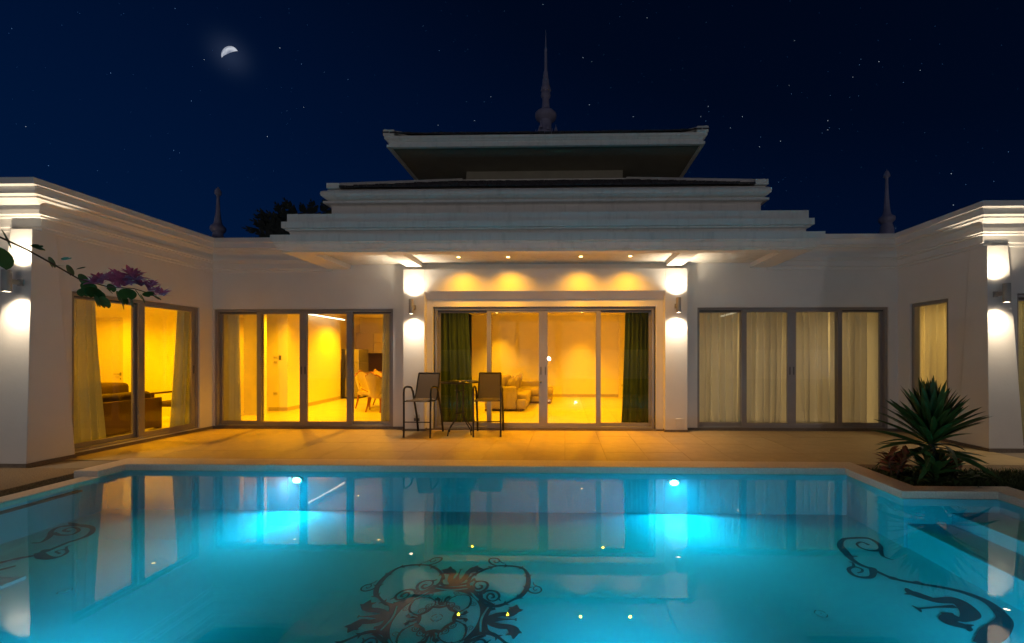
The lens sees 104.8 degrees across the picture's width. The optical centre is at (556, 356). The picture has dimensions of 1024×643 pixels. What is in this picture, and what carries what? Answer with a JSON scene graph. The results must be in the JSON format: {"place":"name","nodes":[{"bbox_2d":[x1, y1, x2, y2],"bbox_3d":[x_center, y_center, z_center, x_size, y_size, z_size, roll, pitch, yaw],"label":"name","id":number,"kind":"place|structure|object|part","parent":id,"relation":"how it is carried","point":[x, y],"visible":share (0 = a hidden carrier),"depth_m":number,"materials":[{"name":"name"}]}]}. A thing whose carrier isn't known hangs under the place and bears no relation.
{"place":"outdoors","nodes":[
{"label":"outdoors","id":0,"kind":"place"},
{"bbox_2d":[0,468,79,496],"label":"gravel deck","id":1,"kind":"structure","parent":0,"point":[14,480],"depth_m":4.87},
{"bbox_2d":[106,416,169,437],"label":"lounge floor","id":2,"kind":"structure","parent":0,"point":[165,421],"depth_m":8.15,"materials":[{"name":"tile"}]},
{"bbox_2d":[101,382,128,393],"bbox_3d":[-10.621,1.000,8.649,2.040,0.800,0.850,0,0,1],"label":"brown sofa","id":3,"kind":"object","parent":2,"relation":"on","point":[112,387],"visible":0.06,"depth_m":8.79,"materials":[{"name":"fabric"}]},
{"bbox_2d":[102,391,161,435],"bbox_3d":[-8.577,1.085,7.156,0.850,0.770,1.890,0,0,1],"label":"brown sofa","id":4,"kind":"object","parent":2,"relation":"on","point":[117,412],"visible":0.38,"depth_m":7.42,"materials":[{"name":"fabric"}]},
{"bbox_2d":[95,302,176,415],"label":"lounge wall","id":5,"kind":"structure","parent":2,"relation":"on","point":[160,331],"depth_m":9.71,"materials":[{"name":"paint"}]},
{"bbox_2d":[96,318,122,382],"bbox_3d":[-11.184,0.258,9.699,1.080,2.425,0.070,0,0,1],"label":"door","id":6,"kind":"structure","parent":5,"relation":"attached to","point":[110,340],"depth_m":9.72,"materials":[{"name":"beige wood"}]},
{"bbox_2d":[96,321,122,382],"bbox_3d":[-11.184,0.294,9.699,0.922,2.340,0.070,0,0,1],"label":"door leaf","id":7,"kind":"structure","parent":6,"relation":"in","point":[109,333],"depth_m":9.72,"materials":[{"name":"beige wood"}]},
{"bbox_2d":[151,391,171,406],"bbox_3d":[-8.564,1.045,8.961,0.750,0.850,0.760,0,0,1],"label":"armchair","id":8,"kind":"object","parent":2,"relation":"on","point":[166,403],"visible":0.04,"depth_m":8.65,"materials":[{"name":"brown fabric"}]},
{"bbox_2d":[241,396,380,420],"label":"dining room floor","id":9,"kind":"structure","parent":0,"point":[335,410],"depth_m":10.07,"materials":[{"name":"brown tile"}]},
{"bbox_2d":[239,314,382,415],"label":"dining room wall","id":10,"kind":"structure","parent":9,"relation":"on","point":[327,340],"depth_m":11.65,"materials":[{"name":"paint"}]},
{"bbox_2d":[239,317,244,414],"bbox_3d":[-7.787,0.258,9.425,0.070,2.425,1.070,0,0,1],"label":"door","id":11,"kind":"structure","parent":10,"relation":"attached to","point":[241,325],"depth_m":9.75,"materials":[{"name":"beige"}]},
{"bbox_2d":[239,321,243,414],"bbox_3d":[-7.815,0.294,9.426,0.014,2.340,0.912,0,0,1],"label":"door leaf","id":12,"kind":"structure","parent":11,"relation":"in","point":[241,323],"depth_m":9.75,"materials":[{"name":"beige"}]},
{"bbox_2d":[268,396,340,410],"bbox_3d":[-8.010,1.420,12.038,1.660,0.100,3.005,0,0,1],"label":"dining room skirting","id":13,"kind":"object","parent":10,"relation":"attached to","point":[298,406],"visible":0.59,"depth_m":10.97,"materials":[{"name":"wood"}]},
{"bbox_2d":[308,314,345,319],"bbox_3d":[-7.308,-1.245,12.331,0.310,0.070,1.890,0,0,1],"label":"strip light","id":14,"kind":"object","parent":10,"relation":"attached to","point":[328,316],"visible":0.76,"depth_m":12.31,"materials":[{"name":"beige plastic"}]},
{"bbox_2d":[342,314,382,317],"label":"dining room ceiling","id":15,"kind":"structure","parent":10,"relation":"on","point":[369,315],"depth_m":14.47,"materials":[{"name":"paint"}]},
{"bbox_2d":[342,349,368,397],"bbox_3d":[-7.121,0.610,13.889,0.580,1.720,0.727,0,0,1],"label":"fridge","id":16,"kind":"object","parent":9,"relation":"on","point":[361,359],"visible":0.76,"depth_m":13.57,"materials":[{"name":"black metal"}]},
{"bbox_3d":[-7.079,0.820,13.911,0.498,1.200,0.680,0,0,1],"label":"door","id":17,"kind":"part","parent":16,"relation":"part of","materials":[{"name":"beige wood"}]},
{"bbox_3d":[-7.079,-0.012,13.911,0.498,0.455,0.680,0,0,1],"label":"door","id":18,"kind":"part","parent":16,"relation":"part of","materials":[{"name":"silver metal"}]},
{"bbox_2d":[354,370,370,409],"bbox_3d":[-5.331,0.933,11.119,0.685,1.086,0.560,0,0,23],"label":"dining chair","id":19,"kind":"object","parent":9,"relation":"on","point":[359,376],"visible":0.7,"depth_m":11.06,"materials":[{"name":"beige fabric"}]},
{"bbox_2d":[356,333,382,371],"bbox_3d":[-5.487,0.286,14.983,4.400,2.367,0.669,0,0,1],"label":"kitchen","id":20,"kind":"object","parent":9,"relation":"on","point":[372,343],"visible":0.21,"depth_m":15.01,"materials":[{"name":"brown wood"}]},
{"bbox_2d":[365,371,381,412],"bbox_3d":[-4.720,0.933,10.456,0.560,1.086,0.685,0,0,16],"label":"dining chair","id":21,"kind":"object","parent":9,"relation":"on","point":[374,382],"visible":0.67,"depth_m":10.21,"materials":[{"name":"beige fabric"}]},
{"bbox_2d":[373,369,381,404],"bbox_3d":[-5.237,0.933,11.972,0.685,1.086,0.560,0,0,9],"label":"dining chair","id":22,"kind":"object","parent":9,"relation":"on","point":[375,371],"visible":0.26,"depth_m":12.02,"materials":[{"name":"beige fabric"}]},
{"bbox_2d":[0,509,1023,642],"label":"pool floor","id":23,"kind":"structure","parent":0,"point":[201,576],"depth_m":3.59,"materials":[{"name":"tile"}]},
{"bbox_2d":[0,576,25,589],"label":"step","id":24,"kind":"structure","parent":23,"relation":"on","point":[6,581],"depth_m":3.54,"materials":[{"name":"tile"}]},
{"bbox_2d":[0,522,95,570],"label":"mosaic scroll","id":25,"kind":"object","parent":23,"relation":"on","point":[42,554],"visible":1,"depth_m":4.31,"materials":[{"name":"black tile"}]},
{"bbox_2d":[334,557,541,642],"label":"mosaic medallion","id":26,"kind":"object","parent":23,"relation":"on","point":[489,620],"visible":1,"depth_m":3.16,"materials":[{"name":"black tile"}]},
{"bbox_2d":[814,610,827,616],"bbox_3d":[2.087,2.033,3.100,0.091,0.009,0.091,0,0,1],"label":"floor inlet","id":27,"kind":"object","parent":23,"relation":"on","point":[820,613],"visible":1,"depth_m":3.10,"materials":[{"name":"paint"}]},
{"bbox_2d":[837,537,1013,642],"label":"mosaic scroll","id":28,"kind":"object","parent":23,"relation":"on","point":[999,628],"visible":1,"depth_m":3.17,"materials":[{"name":"black tile"}]},
{"bbox_2d":[907,513,1023,611],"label":"pool steps","id":29,"kind":"structure","parent":23,"relation":"on","point":[984,551],"depth_m":3.70,"materials":[{"name":"tile"}]},
{"bbox_2d":[0,471,1023,546],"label":"pool wall","id":30,"kind":"structure","parent":0,"point":[889,516],"depth_m":5.12,"materials":[{"name":"blue tile"}]},
{"bbox_2d":[0,490,82,514],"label":"overflow channel","id":31,"kind":"object","parent":30,"relation":"attached to","point":[37,502],"visible":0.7,"depth_m":4.54,"materials":[{"name":"stone"}]},
{"bbox_2d":[0,477,99,507],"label":"overflow lip","id":32,"kind":"object","parent":30,"relation":"attached to","point":[27,495],"visible":1,"depth_m":4.44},
{"bbox_2d":[291,476,303,483],"bbox_3d":[-3.422,1.635,5.177,0.170,0.105,0.028,0,0,1],"label":"pool light","id":33,"kind":"object","parent":30,"relation":"attached to","point":[297,479],"visible":1,"depth_m":5.17,"materials":[{"name":"beige plastic"}]},
{"bbox_2d":[667,478,680,486],"bbox_3d":[1.517,1.635,5.073,0.170,0.105,0.028,0,0,1],"label":"pool light","id":34,"kind":"object","parent":30,"relation":"attached to","point":[673,482],"visible":1,"depth_m":5.06,"materials":[{"name":"beige plastic"}]},
{"bbox_2d":[0,0,1023,237],"label":"sky","id":35,"kind":"structure","parent":0,"point":[109,91],"materials":[{"name":"blue"}]},
{"bbox_2d":[221,46,236,56],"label":"moon","id":36,"kind":"object","parent":35,"relation":"in","point":[227,50],"visible":1,"depth_m":588.84,"materials":[{"name":"white"}]},
{"bbox_2d":[25,8,997,185],"bbox_3d":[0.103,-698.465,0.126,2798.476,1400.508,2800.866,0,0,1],"label":"stars","id":37,"kind":"object","parent":35,"relation":"in","point":[591,61],"visible":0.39,"depth_m":980.52,"materials":[{"name":"white"}]},
{"bbox_2d":[32,429,1023,473],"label":"patio","id":38,"kind":"structure","parent":0,"point":[859,448],"depth_m":6.52,"materials":[{"name":"brown tile"}]},
{"bbox_2d":[403,372,443,437],"bbox_3d":[-2.543,0.910,7.524,0.551,1.178,0.666,0,0,4],"label":"bar chair","id":39,"kind":"object","parent":38,"relation":"on","point":[427,385],"visible":1,"depth_m":7.66,"materials":[{"name":"black metal"}]},
{"bbox_2d":[441,380,478,435],"bbox_3d":[-1.862,0.989,7.571,0.724,1.010,0.724,0,0,1],"label":"bar table","id":40,"kind":"object","parent":38,"relation":"on","point":[456,382],"visible":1,"depth_m":7.52,"materials":[{"name":"black metal"}]},
{"bbox_2d":[472,372,503,436],"bbox_3d":[-1.311,0.910,7.588,0.551,1.178,0.666,0,0,-4],"label":"bar chair","id":41,"kind":"object","parent":38,"relation":"on","point":[490,387],"visible":1,"depth_m":7.73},
{"bbox_2d":[474,397,621,422],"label":"living room floor","id":42,"kind":"structure","parent":0,"point":[571,409],"depth_m":10.25,"materials":[{"name":"brown tile"}]},
{"bbox_2d":[485,374,553,410],"bbox_3d":[-1.011,1.000,11.889,1.780,0.940,2.870,0,0,1],"label":"corner sofa","id":43,"kind":"object","parent":42,"relation":"on","point":[524,395],"visible":0.71,"depth_m":10.70,"materials":[{"name":"beige fabric"}]},
{"bbox_2d":[506,375,514,385],"bbox_3d":[-1.289,0.840,11.029,0.184,0.603,0.606,0,0,19],"label":"throw pillow","id":44,"kind":"object","parent":43,"relation":"on","point":[511,381],"visible":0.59,"depth_m":10.93,"materials":[{"name":"beige fabric"}]},
{"bbox_2d":[515,375,518,389],"bbox_3d":[-1.227,0.840,11.628,0.184,0.585,0.588,0,0,12],"label":"throw pillow","id":45,"kind":"object","parent":43,"relation":"on","point":[517,381],"visible":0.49,"depth_m":11.57,"materials":[{"name":"beige fabric"}]},
{"bbox_2d":[518,373,521,387],"bbox_3d":[-1.181,0.800,12.377,0.190,0.565,0.571,0,0,1],"label":"throw pillow","id":46,"kind":"object","parent":43,"relation":"on","point":[520,378],"visible":0.57,"depth_m":12.25,"materials":[{"name":"beige fabric"}]},
{"bbox_2d":[469,314,617,393],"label":"living room wall","id":47,"kind":"structure","parent":42,"relation":"on","point":[571,352],"depth_m":14.20,"materials":[{"name":"paint"}]},
{"bbox_2d":[474,394,617,396],"bbox_3d":[-0.209,1.420,11.256,5.886,0.100,5.898,0,0,1],"label":"living room skirting","id":48,"kind":"object","parent":47,"relation":"attached to","point":[583,395],"visible":0.31,"depth_m":14.17,"materials":[{"name":"beige tile"}]},
{"bbox_2d":[469,312,624,314],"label":"living room ceiling","id":49,"kind":"structure","parent":47,"relation":"on","point":[589,313],"depth_m":13.79,"materials":[{"name":"paint"}]},
{"bbox_2d":[618,314,624,396],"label":"living room pier wall","id":50,"kind":"structure","parent":42,"relation":"on","point":[621,328],"depth_m":14.05,"materials":[{"name":"paint"}]},
{"bbox_2d":[737,312,877,422],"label":"bedroom wall","id":51,"kind":"structure","parent":0,"point":[872,366],"depth_m":8.30,"materials":[{"name":"paint"}]},
{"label":"flower bed","id":52,"kind":"structure","parent":0,"visible":0},
{"bbox_2d":[873,450,910,476],"bbox_3d":[4.103,1.368,4.787,0.347,0.428,0.377,0,0,-35],"label":"croton","id":53,"kind":"object","parent":52,"relation":"on","point":[897,465],"visible":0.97,"depth_m":4.76,"materials":[{"name":"red plant"}]},
{"bbox_2d":[876,445,912,473],"bbox_3d":[4.295,1.350,4.928,0.344,0.463,0.364,0,0,-33],"label":"croton","id":54,"kind":"object","parent":52,"relation":"on","point":[904,450],"visible":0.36,"depth_m":4.90,"materials":[{"name":"red plant"}]},
{"bbox_2d":[902,474,929,485],"bbox_3d":[4.145,1.480,4.537,0.279,0.200,0.274,0,0,1],"label":"bedding plant","id":55,"kind":"object","parent":52,"relation":"on","point":[914,479],"visible":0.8,"depth_m":4.53,"materials":[{"name":"green plant"}]},
{"bbox_2d":[871,375,999,482],"bbox_3d":[4.441,0.913,4.715,1.135,1.376,1.203,0,0,1],"label":"dracaena","id":56,"kind":"object","parent":52,"relation":"on","point":[932,420],"visible":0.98,"depth_m":4.60,"materials":[{"name":"green plant"}]},
{"bbox_2d":[922,472,949,484],"bbox_3d":[4.353,1.469,4.524,0.285,0.223,0.241,0,0,1],"label":"bedding plant","id":57,"kind":"object","parent":52,"relation":"on","point":[938,478],"visible":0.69,"depth_m":4.52,"materials":[{"name":"green plant"}]},
{"bbox_2d":[866,466,1006,486],"bbox_3d":[4.528,1.474,4.742,1.224,0.112,0.878,0,0,1],"label":"ground cover","id":58,"kind":"object","parent":52,"relation":"on","point":[908,471],"visible":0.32,"depth_m":4.68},
{"bbox_2d":[943,475,967,485],"bbox_3d":[4.537,1.479,4.486,0.283,0.201,0.289,0,0,1],"label":"bedding plant","id":59,"kind":"object","parent":52,"relation":"on","point":[958,480],"visible":0.63,"depth_m":4.45,"materials":[{"name":"green plant"}]},
{"bbox_2d":[944,474,973,484],"bbox_3d":[4.648,1.464,4.516,0.261,0.232,0.266,0,0,34],"label":"bedding plant","id":60,"kind":"object","parent":52,"relation":"on","point":[967,480],"visible":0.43,"depth_m":4.47,"materials":[{"name":"green plant"}]},
{"bbox_2d":[945,454,976,473],"bbox_3d":[4.891,1.370,4.873,0.302,0.423,0.403,0,0,1],"label":"croton","id":61,"kind":"object","parent":52,"relation":"on","point":[960,462],"visible":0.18,"depth_m":4.82,"materials":[{"name":"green plant"}]},
{"bbox_2d":[954,470,985,481],"bbox_3d":[4.882,1.471,4.633,0.273,0.217,0.234,0,0,32],"label":"bedding plant","id":62,"kind":"object","parent":52,"relation":"on","point":[977,477],"visible":0.59,"depth_m":4.63,"materials":[{"name":"green plant"}]},
{"bbox_2d":[967,468,991,479],"bbox_3d":[5.092,1.468,4.765,0.292,0.224,0.253,0,0,1],"label":"bedding plant","id":63,"kind":"object","parent":52,"relation":"on","point":[980,473],"visible":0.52,"depth_m":4.71,"materials":[{"name":"green plant"}]},
{"bbox_2d":[955,467,1023,490],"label":"grass","id":64,"kind":"structure","parent":52,"relation":"on","point":[1015,480],"depth_m":4.77,"materials":[{"name":"green plant"}]},
{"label":"ground","id":65,"kind":"structure","parent":0,"visible":0},
{"bbox_2d":[242,197,331,237],"bbox_3d":[-9.153,-1.964,13.549,3.350,7.129,0.474,0,0,1],"label":"tree","id":66,"kind":"object","parent":65,"relation":"on","point":[269,223],"visible":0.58,"depth_m":13.48,"materials":[{"name":"green plant"}]},
{"bbox_2d":[0,34,1023,467],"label":"villa","id":67,"kind":"object","parent":65,"relation":"on","point":[454,222],"visible":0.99,"depth_m":7.57,"materials":[{"name":"white paint"}]},
{"bbox_2d":[1,269,23,291],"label":"wall lamp","id":68,"kind":"object","parent":67,"relation":"attached to","point":[7,281],"visible":1,"depth_m":5.19,"materials":[{"name":"grey metal"}]},
{"bbox_2d":[74,299,105,442],"bbox_3d":[-7.518,0.148,6.199,0.110,2.596,0.680,0,0,1],"label":"curtain","id":69,"kind":"object","parent":67,"relation":"hanging from","point":[89,422],"visible":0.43,"depth_m":6.26,"materials":[{"name":"beige fabric"}]},
{"bbox_2d":[72,291,197,451],"bbox_3d":[-7.283,0.232,6.859,0.130,2.405,2.040,0,0,1],"label":"sliding door","id":70,"kind":"structure","parent":67,"relation":"in","point":[138,431],"depth_m":6.82,"materials":[{"name":"grey metal"}]},
{"bbox_2d":[170,311,188,426],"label":"curtain","id":71,"kind":"object","parent":67,"relation":"hanging from","point":[179,414],"visible":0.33,"depth_m":7.80,"materials":[{"name":"beige fabric"}]},
{"bbox_2d":[224,315,240,419],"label":"curtain","id":72,"kind":"object","parent":67,"relation":"hanging from","point":[232,397],"visible":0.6,"depth_m":8.50,"materials":[{"name":"beige fabric"}]},
{"bbox_2d":[215,309,392,426],"bbox_3d":[-5.250,0.245,8.222,3.758,2.440,0.130,0,0,1],"label":"sliding door","id":73,"kind":"structure","parent":67,"relation":"in","point":[219,314],"depth_m":8.18,"materials":[{"name":"grey metal"}]},
{"bbox_2d":[381,314,388,420],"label":"curtain","id":74,"kind":"object","parent":67,"relation":"hanging from","point":[385,390],"visible":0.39,"depth_m":8.44,"materials":[{"name":"beige fabric"}]},
{"bbox_2d":[409,299,415,313],"bbox_3d":[-2.853,-0.975,7.759,0.090,0.290,0.205,0,0,1],"label":"wall lamp","id":75,"kind":"object","parent":67,"relation":"attached to","point":[412,307],"visible":1,"depth_m":7.66,"materials":[{"name":"grey metal"}]},
{"bbox_2d":[441,313,474,421],"bbox_3d":[-2.135,0.158,8.396,0.820,2.576,0.120,0,0,1],"label":"curtain","id":76,"kind":"object","parent":67,"relation":"hanging from","point":[455,353],"visible":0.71,"depth_m":8.41,"materials":[{"name":"green fabric"}]},
{"bbox_2d":[435,307,653,428],"bbox_3d":[-0.259,0.239,8.015,4.453,2.452,0.154,0,0,1],"label":"sliding door","id":77,"kind":"structure","parent":67,"relation":"in","point":[543,312],"depth_m":7.98,"materials":[{"name":"grey metal"}]},
{"bbox_2d":[621,313,647,422],"bbox_3d":[1.715,0.158,8.329,0.720,2.576,0.131,0,0,1],"label":"curtain","id":78,"kind":"object","parent":67,"relation":"hanging from","point":[635,394],"visible":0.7,"depth_m":8.33,"materials":[{"name":"green fabric"}]},
{"bbox_2d":[675,297,680,312],"bbox_3d":[2.361,-0.990,7.650,0.090,0.290,0.205,0,0,1],"label":"wall lamp","id":79,"kind":"object","parent":67,"relation":"attached to","point":[678,305],"visible":1,"depth_m":7.55,"materials":[{"name":"grey metal"}]},
{"bbox_2d":[676,419,682,425],"bbox_3d":[2.423,1.305,7.745,0.140,0.150,0.012,0,0,1],"label":"access cover","id":80,"kind":"object","parent":67,"relation":"attached to","point":[679,422],"visible":1,"depth_m":7.74,"materials":[{"name":"white paint"}]},
{"bbox_2d":[699,313,737,421],"bbox_3d":[3.354,0.153,8.299,1.000,2.606,0.191,0,0,1],"label":"curtain","id":81,"kind":"object","parent":67,"relation":"hanging from","point":[718,350],"visible":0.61,"depth_m":8.30,"materials":[{"name":"beige fabric"}]},
{"bbox_2d":[737,312,782,422],"bbox_3d":[4.294,0.153,8.267,1.000,2.606,0.195,0,0,1],"label":"curtain","id":82,"kind":"object","parent":67,"relation":"hanging from","point":[764,348],"visible":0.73,"depth_m":8.26,"materials":[{"name":"beige fabric"}]},
{"bbox_2d":[697,307,887,427],"bbox_3d":[4.762,0.237,8.012,3.813,2.455,0.130,0,0,1],"label":"sliding door","id":83,"kind":"structure","parent":67,"relation":"in","point":[790,311],"depth_m":7.96,"materials":[{"name":"grey metal"}]},
{"bbox_2d":[781,312,829,422],"bbox_3d":[5.254,0.153,8.271,1.000,2.606,0.180,0,0,1],"label":"curtain","id":84,"kind":"object","parent":67,"relation":"hanging from","point":[812,384],"visible":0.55,"depth_m":8.26,"materials":[{"name":"beige fabric"}]},
{"bbox_2d":[829,312,866,422],"bbox_3d":[6.114,0.153,8.233,0.800,2.606,0.168,0,0,1],"label":"curtain","id":85,"kind":"object","parent":67,"relation":"hanging from","point":[854,367],"visible":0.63,"depth_m":8.22,"materials":[{"name":"beige fabric"}]},
{"bbox_2d":[912,299,947,430],"bbox_3d":[6.913,0.214,7.219,0.100,2.443,0.755,0,0,1],"label":"window","id":86,"kind":"structure","parent":67,"relation":"in","point":[915,307],"depth_m":7.54,"materials":[{"name":"grey metal"}]},
{"bbox_2d":[920,303,946,391],"bbox_3d":[7.166,0.113,7.186,0.140,2.686,1.270,0,0,1],"label":"curtain","id":87,"kind":"object","parent":67,"relation":"hanging from","point":[933,339],"visible":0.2,"depth_m":7.47,"materials":[{"name":"beige fabric"}]},
{"bbox_2d":[993,283,1010,302],"bbox_3d":[6.889,-0.970,6.067,0.090,0.290,0.210,0,0,1],"label":"wall lamp","id":88,"kind":"object","parent":67,"relation":"attached to","point":[1005,293],"visible":1,"depth_m":5.99,"materials":[{"name":"grey metal"}]},
{"bbox_2d":[1017,294,1023,444],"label":"sliding door","id":89,"kind":"structure","parent":67,"relation":"in","point":[1020,297],"depth_m":6.29,"materials":[{"name":"grey metal"}]},
{"bbox_2d":[1018,301,1023,437],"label":"curtain","id":90,"kind":"object","parent":67,"relation":"hanging from","point":[1021,345],"visible":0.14,"depth_m":6.67,"materials":[{"name":"beige fabric"}]},
{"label":"near deck","id":91,"kind":"structure","parent":0,"visible":0},
{"bbox_2d":[0,230,169,309],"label":"orchid tree branch","id":92,"kind":"object","parent":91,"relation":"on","point":[115,277],"visible":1,"depth_m":1.81,"materials":[{"name":"plant"}]},
{"bbox_2d":[74,458,1023,508],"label":"pool coping","id":93,"kind":"object","parent":91,"relation":"on","point":[903,490],"visible":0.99,"depth_m":5.15,"materials":[{"name":"stone"}]}
]}

